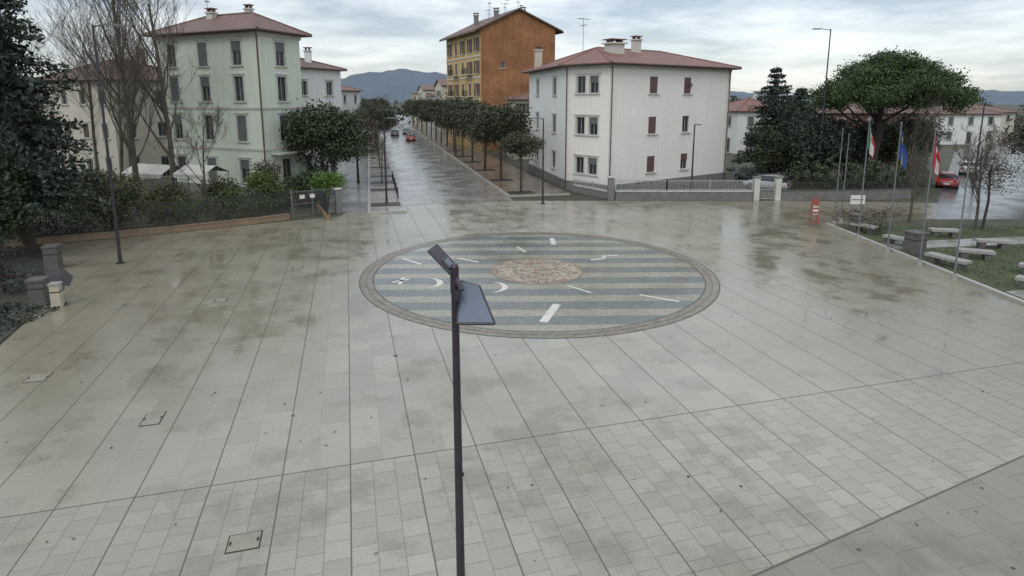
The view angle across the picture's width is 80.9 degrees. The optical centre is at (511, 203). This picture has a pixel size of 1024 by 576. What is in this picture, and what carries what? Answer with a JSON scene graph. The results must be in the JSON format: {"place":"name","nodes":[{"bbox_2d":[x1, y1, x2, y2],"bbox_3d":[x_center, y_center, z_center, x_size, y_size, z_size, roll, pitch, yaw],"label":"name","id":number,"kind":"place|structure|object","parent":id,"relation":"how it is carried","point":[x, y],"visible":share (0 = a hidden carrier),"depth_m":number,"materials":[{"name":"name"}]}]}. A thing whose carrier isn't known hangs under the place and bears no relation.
{"place":"outdoors","nodes":[
{"label":"outdoors","id":0,"kind":"place"},
{"bbox_2d":[2,260,72,286],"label":"garden path","id":1,"kind":"structure","parent":0,"point":[64,276],"depth_m":29.83,"materials":[{"name":"grey stone"}]},
{"bbox_2d":[40,243,64,270],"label":"stone pillar","id":2,"kind":"structure","parent":1,"relation":"on","point":[52,257],"depth_m":29.98,"materials":[{"name":"stone"}]},
{"bbox_2d":[368,130,406,213],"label":"sidewalk","id":3,"kind":"structure","parent":0,"point":[376,196],"depth_m":55.76,"materials":[{"name":"grey concrete"}]},
{"bbox_2d":[358,104,399,153],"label":"street tree","id":4,"kind":"object","parent":3,"relation":"on","point":[374,115],"visible":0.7,"depth_m":88.86,"materials":[{"name":"green plant"}]},
{"bbox_2d":[381,118,512,204],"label":"road","id":5,"kind":"structure","parent":0,"point":[426,171],"depth_m":65.81,"materials":[{"name":"grey asphalt"}]},
{"bbox_2d":[396,115,569,196],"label":"sidewalk","id":6,"kind":"structure","parent":0,"point":[531,183],"depth_m":70.34,"materials":[{"name":"stone"}]},
{"bbox_2d":[474,169,495,170],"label":"tree grate","id":7,"kind":"object","parent":6,"relation":"on","point":[484,170],"visible":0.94,"depth_m":70.20,"materials":[{"name":"metal"}]},
{"bbox_2d":[448,102,506,169],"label":"street tree","id":8,"kind":"object","parent":7,"relation":"on","point":[463,123],"visible":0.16,"depth_m":68.90,"materials":[{"name":"green plant"}]},
{"bbox_2d":[489,179,513,180],"bbox_3d":[-1.135,-2.461,62.117,2.300,0.045,1.600,-2,10,-13],"label":"tree grate","id":9,"kind":"object","parent":6,"relation":"on","point":[501,180],"visible":0.94,"depth_m":61.65,"materials":[{"name":"metal"}]},
{"bbox_2d":[465,97,536,179],"bbox_3d":[-1.193,-6.646,61.697,7.579,8.432,8.421,0,10,0],"label":"street tree","id":10,"kind":"object","parent":9,"relation":"on","point":[494,123],"visible":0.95,"depth_m":59.72,"materials":[{"name":"green plant"}]},
{"bbox_2d":[507,191,534,193],"bbox_3d":[0.806,-1.024,53.967,2.300,0.045,1.600,-2,10,-13],"label":"tree grate","id":11,"kind":"object","parent":6,"relation":"on","point":[522,192],"visible":0.95,"depth_m":53.83,"materials":[{"name":"metal"}]},
{"bbox_2d":[497,129,546,191],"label":"street tree","id":12,"kind":"object","parent":11,"relation":"on","point":[519,144],"visible":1,"depth_m":52.58,"materials":[{"name":"green plant"}]},
{"bbox_2d":[0,201,1023,575],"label":"plaza paving","id":13,"kind":"structure","parent":0,"point":[884,431],"depth_m":16.27,"materials":[{"name":"stone"}]},
{"bbox_2d":[47,281,64,307],"bbox_3d":[-18.750,3.748,24.727,0.401,1.030,0.401,-3,10,-17],"label":"stone bollard","id":14,"kind":"object","parent":13,"relation":"on","point":[56,294],"visible":0.96,"depth_m":24.59,"materials":[{"name":"stone"}]},
{"bbox_2d":[92,23,124,263],"bbox_3d":[-19.924,-2.847,30.387,1.380,12.055,0.388,-2,10,-14],"label":"street lamp","id":15,"kind":"object","parent":13,"relation":"on","point":[120,261],"visible":1,"depth_m":30.28,"materials":[{"name":"metal"}]},
{"bbox_2d":[225,530,262,553],"bbox_3d":[-5.200,6.562,11.667,0.620,0.023,0.500,-3,10,-15],"label":"manhole cover","id":16,"kind":"object","parent":13,"relation":"on","point":[244,542],"visible":1,"depth_m":11.64,"materials":[{"name":"metal"}]},
{"bbox_2d":[427,244,495,575],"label":"street lamp","id":17,"kind":"object","parent":13,"relation":"on","point":[469,305],"visible":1,"depth_m":6.63,"materials":[{"name":"metal"}]},
{"bbox_2d":[374,234,704,330],"bbox_3d":[1.270,3.327,30.034,16.100,0.001,16.100,0,10,0],"label":"striped circle","id":18,"kind":"object","parent":13,"relation":"on","point":[622,281],"visible":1,"depth_m":27.75,"materials":[{"name":"grey stone"}]},
{"bbox_2d":[392,238,679,322],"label":"circle inlay symbols","id":19,"kind":"object","parent":18,"relation":"on","point":[549,313],"visible":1,"depth_m":27.44,"materials":[{"name":"white stone"}]},
{"bbox_2d":[491,258,583,283],"bbox_3d":[1.270,3.323,30.033,4.640,0.001,4.640,0,10,0],"label":"mosaic","id":20,"kind":"object","parent":18,"relation":"on","point":[537,271],"visible":1,"depth_m":29.82},
{"bbox_2d":[359,232,719,338],"bbox_3d":[1.270,3.321,30.033,17.320,0.004,17.320,0,10,0],"label":"circle border","id":21,"kind":"object","parent":13,"relation":"on","point":[702,302],"visible":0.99,"depth_m":24.81,"materials":[{"name":"stone"}]},
{"bbox_2d":[752,176,782,200],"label":"garden gate","id":22,"kind":"structure","parent":13,"relation":"on","point":[776,186],"depth_m":50.33,"materials":[{"name":"stone"}]},
{"bbox_2d":[855,117,874,238],"bbox_3d":[21.407,-1.524,36.287,0.594,7.400,0.280,0,10,0],"label":"flagpole","id":23,"kind":"object","parent":13,"relation":"on","point":[870,147],"visible":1,"depth_m":36.04,"materials":[{"name":"metal"}]},
{"bbox_2d":[885,122,906,251],"bbox_3d":[21.272,-0.870,33.153,0.623,7.200,0.280,0,10,0],"label":"flagpole","id":24,"kind":"object","parent":13,"relation":"on","point":[902,154],"visible":1,"depth_m":32.92,"materials":[{"name":"metal"}]},
{"bbox_2d":[916,128,939,264],"bbox_3d":[21.266,-0.303,30.511,0.611,7.000,0.280,0,10,0],"label":"flagpole","id":25,"kind":"object","parent":13,"relation":"on","point":[935,161],"visible":1,"depth_m":30.30,"materials":[{"name":"metal"}]},
{"bbox_2d":[950,147,972,279],"bbox_3d":[21.000,0.493,28.011,0.280,6.300,0.280,0,10,0],"label":"flagpole","id":26,"kind":"object","parent":13,"relation":"on","point":[954,275],"visible":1,"depth_m":28.10,"materials":[{"name":"metal"}]},
{"bbox_2d":[0,103,1023,344],"bbox_3d":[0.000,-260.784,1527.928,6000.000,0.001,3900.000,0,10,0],"label":"ground","id":27,"kind":"structure","parent":0,"point":[946,153],"depth_m":51.00,"materials":[{"name":"green plant"}]},
{"bbox_2d":[0,244,44,257],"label":"planting bed","id":28,"kind":"object","parent":27,"relation":"on","point":[20,254],"depth_m":33.19,"materials":[{"name":"soil"}]},
{"bbox_2d":[0,0,135,253],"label":"cedar tree","id":29,"kind":"object","parent":28,"relation":"on","point":[19,145],"visible":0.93,"depth_m":32.23,"materials":[{"name":"green plant"}]},
{"bbox_2d":[0,152,53,244],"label":"dark laurel","id":30,"kind":"object","parent":27,"relation":"on","point":[11,220],"visible":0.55,"depth_m":31.33,"materials":[{"name":"green plant"}]},
{"bbox_2d":[0,287,64,341],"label":"planting bed","id":31,"kind":"object","parent":27,"relation":"on","point":[18,295],"visible":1,"depth_m":24.64,"materials":[{"name":"green plant"}]},
{"bbox_2d":[0,227,50,293],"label":"shrub","id":32,"kind":"object","parent":31,"relation":"on","point":[4,276],"visible":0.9,"depth_m":26.34,"materials":[{"name":"green plant"}]},
{"bbox_2d":[0,300,68,334],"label":"ground cover","id":33,"kind":"object","parent":31,"relation":"on","point":[10,313],"visible":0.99,"depth_m":24.00,"materials":[{"name":"green plant"}]},
{"bbox_2d":[24,275,49,306],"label":"stone pillar","id":34,"kind":"structure","parent":31,"relation":"on","point":[38,291],"depth_m":24.78,"materials":[{"name":"stone"}]},
{"bbox_2d":[1,11,93,123],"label":"bare tree","id":35,"kind":"object","parent":27,"relation":"on","point":[52,31],"visible":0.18,"depth_m":49.80,"materials":[{"name":"brown plant"}]},
{"bbox_2d":[0,29,100,232],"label":"cedar tree","id":36,"kind":"object","parent":27,"relation":"on","point":[59,198],"visible":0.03,"depth_m":38.60,"materials":[{"name":"green plant"}]},
{"bbox_2d":[20,0,115,172],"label":"bare tree","id":37,"kind":"object","parent":27,"relation":"on","point":[82,90],"visible":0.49,"depth_m":60.27,"materials":[{"name":"brown plant"}]},
{"bbox_2d":[41,1,154,173],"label":"bare tree","id":38,"kind":"object","parent":27,"relation":"on","point":[121,141],"visible":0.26,"depth_m":53.74,"materials":[{"name":"brown plant"}]},
{"bbox_2d":[33,0,164,209],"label":"bare tree","id":39,"kind":"object","parent":27,"relation":"on","point":[130,143],"visible":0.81,"depth_m":44.27,"materials":[{"name":"brown plant"}]},
{"bbox_2d":[39,81,169,180],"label":"walls","id":40,"kind":"structure","parent":27,"relation":"on","point":[149,153],"depth_m":62.51,"materials":[{"name":"beige paint"}]},
{"bbox_2d":[35,59,159,81],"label":"roof","id":41,"kind":"structure","parent":40,"relation":"on","point":[69,75],"depth_m":63.26,"materials":[{"name":"brown tile"}]},
{"bbox_2d":[44,87,169,178],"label":"windows","id":42,"kind":"structure","parent":40,"relation":"attached to","point":[160,133],"depth_m":62.95,"materials":[{"name":"grey glass"}]},
{"bbox_2d":[62,166,147,230],"bbox_3d":[-25.192,-0.206,37.488,4.053,4.406,4.298,7,12,36],"label":"dark laurel","id":43,"kind":"object","parent":27,"relation":"on","point":[129,185],"visible":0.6,"depth_m":37.16,"materials":[{"name":"green plant"}]},
{"bbox_2d":[53,0,200,208],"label":"bare tree","id":44,"kind":"object","parent":27,"relation":"on","point":[161,77],"visible":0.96,"depth_m":44.48,"materials":[{"name":"brown plant"}]},
{"bbox_2d":[0,190,289,246],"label":"garden fence","id":45,"kind":"object","parent":27,"relation":"on","point":[128,232],"visible":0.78,"depth_m":38.21,"materials":[{"name":"black metal"}]},
{"bbox_2d":[100,31,192,183],"bbox_3d":[-30.704,-7.686,50.465,7.703,14.618,5.627,6,12,32],"label":"bare tree","id":46,"kind":"object","parent":27,"relation":"on","point":[140,100],"visible":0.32,"depth_m":50.24,"materials":[{"name":"brown plant"}]},
{"bbox_2d":[3,186,296,236],"bbox_3d":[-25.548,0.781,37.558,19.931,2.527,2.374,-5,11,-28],"label":"hedge","id":47,"kind":"object","parent":27,"relation":"on","point":[175,213],"visible":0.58,"depth_m":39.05,"materials":[{"name":"green plant"}]},
{"bbox_2d":[121,163,190,202],"bbox_3d":[-28.400,-1.520,48.066,4.200,3.300,2.600,4,11,20],"label":"garden awning","id":48,"kind":"object","parent":27,"relation":"on","point":[151,171],"visible":0.61,"depth_m":47.09,"materials":[{"name":"fabric"}]},
{"bbox_2d":[140,179,192,209],"bbox_3d":[-25.554,-0.571,44.142,3.602,2.822,4.254,0,10,0],"label":"dark shrub","id":49,"kind":"object","parent":27,"relation":"on","point":[174,191],"visible":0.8,"depth_m":43.45,"materials":[{"name":"green plant"}]},
{"bbox_2d":[144,96,228,214],"bbox_3d":[-22.923,-3.458,42.734,3.360,8.978,5.570,7,12,34],"label":"bare tree","id":50,"kind":"object","parent":27,"relation":"on","point":[203,143],"visible":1,"depth_m":42.92,"materials":[{"name":"brown plant"}]},
{"bbox_2d":[173,164,230,209],"bbox_3d":[-24.000,-1.326,46.679,3.000,3.400,2.600,4,11,20],"label":"garden awning","id":51,"kind":"object","parent":27,"relation":"on","point":[196,170],"visible":0.67,"depth_m":45.77,"materials":[{"name":"fabric"}]},
{"bbox_2d":[196,173,248,209],"bbox_3d":[-22.177,-0.838,45.406,4.060,2.918,3.615,0,10,0],"label":"dark shrub","id":52,"kind":"object","parent":27,"relation":"on","point":[218,184],"visible":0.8,"depth_m":45.08,"materials":[{"name":"green plant"}]},
{"bbox_2d":[156,31,306,196],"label":"walls","id":53,"kind":"structure","parent":27,"relation":"on","point":[227,150],"depth_m":52.20,"materials":[{"name":"green paint"}]},
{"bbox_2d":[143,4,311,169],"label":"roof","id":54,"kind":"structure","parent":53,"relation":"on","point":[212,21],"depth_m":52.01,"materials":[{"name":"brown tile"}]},
{"bbox_2d":[165,37,293,183],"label":"windows","id":55,"kind":"structure","parent":53,"relation":"attached to","point":[205,83],"depth_m":52.42,"materials":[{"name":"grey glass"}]},
{"bbox_2d":[239,166,290,209],"bbox_3d":[-18.869,-1.225,45.666,3.628,3.567,3.660,0,10,0],"label":"green shrub","id":56,"kind":"object","parent":27,"relation":"on","point":[261,180],"visible":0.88,"depth_m":45.28,"materials":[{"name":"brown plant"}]},
{"bbox_2d":[251,157,286,205],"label":"garden tree","id":57,"kind":"object","parent":27,"relation":"on","point":[273,167],"visible":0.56,"depth_m":47.38,"materials":[{"name":"green plant"}]},
{"bbox_2d":[279,162,335,204],"bbox_3d":[-16.142,-1.559,47.964,4.900,3.435,4.528,5,11,26],"label":"dark shrub","id":58,"kind":"object","parent":27,"relation":"on","point":[302,177],"visible":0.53,"depth_m":47.20,"materials":[{"name":"green plant"}]},
{"bbox_2d":[290,186,333,217],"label":"metal gate","id":59,"kind":"structure","parent":27,"relation":"on","point":[312,196],"depth_m":43.58,"materials":[{"name":"grey metal"}]},
{"bbox_2d":[301,69,344,174],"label":"walls","id":60,"kind":"structure","parent":27,"relation":"on","point":[316,84],"depth_m":63.62,"materials":[{"name":"white paint"}]},
{"bbox_2d":[301,78,337,173],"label":"windows","id":61,"kind":"structure","parent":60,"relation":"attached to","point":[328,87],"depth_m":64.16,"materials":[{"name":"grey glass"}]},
{"bbox_2d":[300,47,347,70],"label":"roof","id":62,"kind":"structure","parent":60,"relation":"on","point":[307,62],"depth_m":63.39,"materials":[{"name":"brown tile"}]},
{"bbox_2d":[278,97,370,173],"bbox_3d":[-17.217,-5.358,54.595,8.876,8.623,8.650,0,10,0],"label":"garden tree","id":63,"kind":"object","parent":27,"relation":"on","point":[331,132],"visible":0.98,"depth_m":52.70,"materials":[{"name":"green plant"}]},
{"bbox_2d":[319,130,367,212],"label":"side lane","id":64,"kind":"structure","parent":27,"relation":"on","point":[354,196],"depth_m":56.51,"materials":[{"name":"grey asphalt"}]},
{"bbox_2d":[303,170,348,206],"bbox_3d":[-14.569,-1.295,47.352,3.574,3.131,3.677,0,10,0],"label":"green shrub","id":65,"kind":"object","parent":64,"relation":"on","point":[337,181],"visible":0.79,"depth_m":46.82,"materials":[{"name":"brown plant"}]},
{"bbox_2d":[343,108,383,182],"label":"garden tree","id":66,"kind":"object","parent":64,"relation":"on","point":[370,139],"visible":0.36,"depth_m":60.21,"materials":[{"name":"green plant"}]},
{"bbox_2d":[341,91,360,113],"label":"walls","id":67,"kind":"structure","parent":27,"relation":"on","point":[351,105],"depth_m":117.70,"materials":[{"name":"white paint"}]},
{"bbox_2d":[446,10,554,149],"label":"walls","id":68,"kind":"structure","parent":27,"relation":"on","point":[512,40],"depth_m":97.05,"materials":[{"name":"orange paint"}]},
{"bbox_2d":[447,35,505,139],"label":"windows","id":69,"kind":"structure","parent":68,"relation":"attached to","point":[469,70],"depth_m":102.10,"materials":[{"name":"grey glass"}]},
{"bbox_2d":[439,7,563,41],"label":"roof","id":70,"kind":"structure","parent":68,"relation":"on","point":[475,26],"depth_m":98.60,"materials":[{"name":"brown tile"}]},
{"bbox_2d":[573,178,614,198],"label":"wall","id":71,"kind":"structure","parent":27,"relation":"on","point":[580,187],"depth_m":53.14,"materials":[{"name":"concrete"}]},
{"bbox_2d":[360,94,924,123],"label":"distant trees","id":72,"kind":"object","parent":27,"relation":"on","point":[400,112],"depth_m":203.97,"materials":[{"name":"green plant"}]},
{"bbox_2d":[615,179,753,200],"bbox_3d":[14.450,-1.181,50.462,11.580,1.800,0.380,0,10,0],"label":"garden railing","id":73,"kind":"object","parent":27,"relation":"on","point":[682,194],"visible":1,"depth_m":50.41,"materials":[{"name":"stone"}]},
{"bbox_2d":[727,112,782,153],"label":"walls","id":74,"kind":"structure","parent":27,"relation":"on","point":[737,129],"depth_m":92.52,"materials":[{"name":"white paint"}]},
{"bbox_2d":[729,91,780,111],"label":"roof","id":75,"kind":"structure","parent":74,"relation":"on","point":[743,105],"depth_m":94.36,"materials":[{"name":"red tile"}]},
{"bbox_2d":[726,67,802,178],"bbox_3d":[26.616,-8.353,62.349,8.110,11.802,7.675,0,10,0],"label":"spruce tree","id":76,"kind":"object","parent":27,"relation":"on","point":[771,97],"visible":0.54,"depth_m":61.16,"materials":[{"name":"green plant"}]},
{"bbox_2d":[743,174,793,189],"bbox_3d":[23.904,-2.014,56.099,4.140,1.475,2.000,9,13,42],"label":"parked silver car","id":77,"kind":"object","parent":27,"relation":"on","point":[768,178],"visible":0.41,"depth_m":55.32,"materials":[{"name":"paint"}]},
{"bbox_2d":[742,123,798,173],"bbox_3d":[26.154,-5.161,60.521,5.254,6.171,5.639,-7,12,-34],"label":"dark laurel","id":78,"kind":"object","parent":27,"relation":"on","point":[775,151],"visible":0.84,"depth_m":59.99,"materials":[{"name":"green plant"}]},
{"bbox_2d":[779,87,830,174],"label":"spruce tree","id":79,"kind":"object","parent":27,"relation":"on","point":[801,91],"visible":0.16,"depth_m":64.02,"materials":[{"name":"green plant"}]},
{"bbox_2d":[770,102,863,185],"bbox_3d":[29.605,-5.743,58.222,8.256,8.111,7.760,0,10,0],"label":"dark laurel","id":80,"kind":"object","parent":27,"relation":"on","point":[806,133],"visible":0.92,"depth_m":56.87,"materials":[{"name":"green plant"}]},
{"bbox_2d":[781,179,914,200],"bbox_3d":[28.568,-1.169,50.829,12.036,1.650,0.762,-1,10,-5],"label":"garden railing","id":81,"kind":"object","parent":27,"relation":"on","point":[879,193],"visible":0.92,"depth_m":50.62,"materials":[{"name":"stone"}]},
{"bbox_2d":[810,117,895,180],"bbox_3d":[34.575,-5.761,61.379,8.194,7.056,8.042,0,10,0],"label":"dark laurel","id":82,"kind":"object","parent":27,"relation":"on","point":[860,151],"visible":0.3,"depth_m":59.58,"materials":[{"name":"green plant"}]},
{"bbox_2d":[782,149,929,192],"bbox_3d":[31.107,-3.023,53.772,13.292,4.448,3.617,0,10,0],"label":"hedge","id":83,"kind":"object","parent":27,"relation":"on","point":[824,171],"visible":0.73,"depth_m":53.75,"materials":[{"name":"green plant"}]},
{"bbox_2d":[804,45,990,185],"bbox_3d":[35.468,-8.303,57.517,15.509,13.406,14.250,0,10,0],"label":"umbrella pine","id":84,"kind":"object","parent":27,"relation":"on","point":[878,82],"visible":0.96,"depth_m":54.23,"materials":[{"name":"green plant"}]},
{"bbox_2d":[867,109,944,179],"bbox_3d":[39.519,-5.994,61.472,7.774,7.486,7.618,7,12,35],"label":"dark laurel","id":85,"kind":"object","parent":27,"relation":"on","point":[891,149],"visible":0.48,"depth_m":59.90,"materials":[{"name":"green plant"}]},
{"bbox_2d":[886,87,945,186],"bbox_3d":[36.060,-5.909,54.024,4.492,9.887,4.595,5,11,26],"label":"bare tree","id":86,"kind":"object","parent":27,"relation":"on","point":[927,113],"visible":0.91,"depth_m":53.46,"materials":[{"name":"brown plant"}]},
{"bbox_2d":[904,138,936,222],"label":"bare tree","id":87,"kind":"object","parent":27,"relation":"on","point":[915,164],"visible":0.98,"depth_m":41.07,"materials":[{"name":"brown plant"}]},
{"bbox_2d":[825,223,1023,304],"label":"plaza kerb","id":88,"kind":"structure","parent":27,"relation":"on","point":[985,287],"depth_m":29.95,"materials":[{"name":"stone"}]},
{"bbox_2d":[921,114,1001,144],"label":"walls","id":89,"kind":"structure","parent":27,"relation":"on","point":[959,136],"depth_m":110.79,"materials":[{"name":"white paint"}]},
{"bbox_2d":[928,115,994,143],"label":"windows","id":90,"kind":"structure","parent":89,"relation":"attached to","point":[950,122],"depth_m":110.72,"materials":[{"name":"grey glass"}]},
{"bbox_2d":[920,105,1006,114],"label":"roof","id":91,"kind":"structure","parent":89,"relation":"on","point":[971,111],"depth_m":111.11,"materials":[{"name":"brown tile"}]},
{"bbox_2d":[994,107,1023,159],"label":"brown tree","id":92,"kind":"object","parent":27,"relation":"on","point":[1020,134],"visible":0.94,"depth_m":57.18,"materials":[{"name":"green plant"}]},
{"bbox_2d":[1,0,1023,94],"label":"sky","id":93,"kind":"structure","parent":0,"point":[985,38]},
{"bbox_2d":[528,64,731,194],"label":"walls","id":94,"kind":"structure","parent":0,"point":[635,105],"depth_m":56.02,"materials":[{"name":"white paint"}]},
{"bbox_2d":[534,73,692,176],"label":"windows","id":95,"kind":"structure","parent":94,"relation":"attached to","point":[579,159],"depth_m":54.57,"materials":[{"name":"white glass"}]},
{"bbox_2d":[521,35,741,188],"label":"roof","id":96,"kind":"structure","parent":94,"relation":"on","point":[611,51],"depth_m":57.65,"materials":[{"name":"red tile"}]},
{"bbox_2d":[341,69,1023,104],"bbox_3d":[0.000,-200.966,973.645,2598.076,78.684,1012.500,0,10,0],"label":"hills","id":97,"kind":"structure","parent":0,"point":[400,85],"depth_m":1117.99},
{"bbox_2d":[839,225,1023,298],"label":"lawn","id":98,"kind":"structure","parent":0,"point":[984,264],"depth_m":33.02,"materials":[{"name":"green plant"}]},
{"bbox_2d":[901,229,929,256],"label":"stone pillar","id":99,"kind":"structure","parent":98,"relation":"on","point":[912,242],"depth_m":32.81,"materials":[{"name":"stone"}]},
{"bbox_2d":[924,251,972,269],"bbox_3d":[22.300,2.950,30.780,0.620,0.500,2.000,-4,11,-21],"label":"stone bench","id":100,"kind":"object","parent":98,"relation":"on","point":[936,257],"visible":0.93,"depth_m":30.64,"materials":[{"name":"grey stone"}]},
{"bbox_2d":[956,247,995,260],"bbox_3d":[24.800,2.707,32.159,1.600,0.500,0.620,4,11,23],"label":"stone bench","id":101,"kind":"object","parent":98,"relation":"on","point":[985,253],"visible":0.91,"depth_m":31.97,"materials":[{"name":"grey stone"}]},
{"bbox_2d":[953,118,1012,229],"bbox_3d":[29.805,-1.814,38.465,2.869,7.218,3.888,3,10,17],"label":"bare tree","id":102,"kind":"object","parent":98,"relation":"on","point":[989,147],"visible":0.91,"depth_m":38.61,"materials":[{"name":"brown plant"}]},
{"bbox_2d":[953,147,1023,228],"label":"brown tree","id":103,"kind":"object","parent":98,"relation":"on","point":[992,170],"visible":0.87,"depth_m":38.50,"materials":[{"name":"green plant"}]},
{"bbox_2d":[974,238,1011,249],"bbox_3d":[27.500,2.308,34.424,1.600,0.500,0.620,3,10,17],"label":"stone bench","id":104,"kind":"object","parent":98,"relation":"on","point":[1000,243],"visible":0.98,"depth_m":34.24,"materials":[{"name":"grey stone"}]},
{"bbox_2d":[880,237,1023,248],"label":"garden path","id":105,"kind":"structure","parent":0,"point":[954,242],"depth_m":35.72,"materials":[{"name":"stone"}]},
{"bbox_2d":[935,136,1023,218],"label":"side road","id":106,"kind":"structure","parent":0,"point":[1007,205],"depth_m":52.50,"materials":[{"name":"grey asphalt"}]},
{"bbox_2d":[935,171,961,188],"bbox_3d":[42.297,-2.396,58.265,2.000,1.475,4.140,8,13,38],"label":"red hatchback","id":107,"kind":"object","parent":106,"relation":"on","point":[946,179],"visible":0.9,"depth_m":56.92,"materials":[{"name":"paint"}]},
{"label":"tree grate","id":108,"kind":"object","parent":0,"visible":0},
{"bbox_2d":[444,94,493,161],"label":"street tree","id":109,"kind":"object","parent":108,"relation":"on","point":[461,105],"visible":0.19,"depth_m":77.31,"materials":[{"name":"green plant"}]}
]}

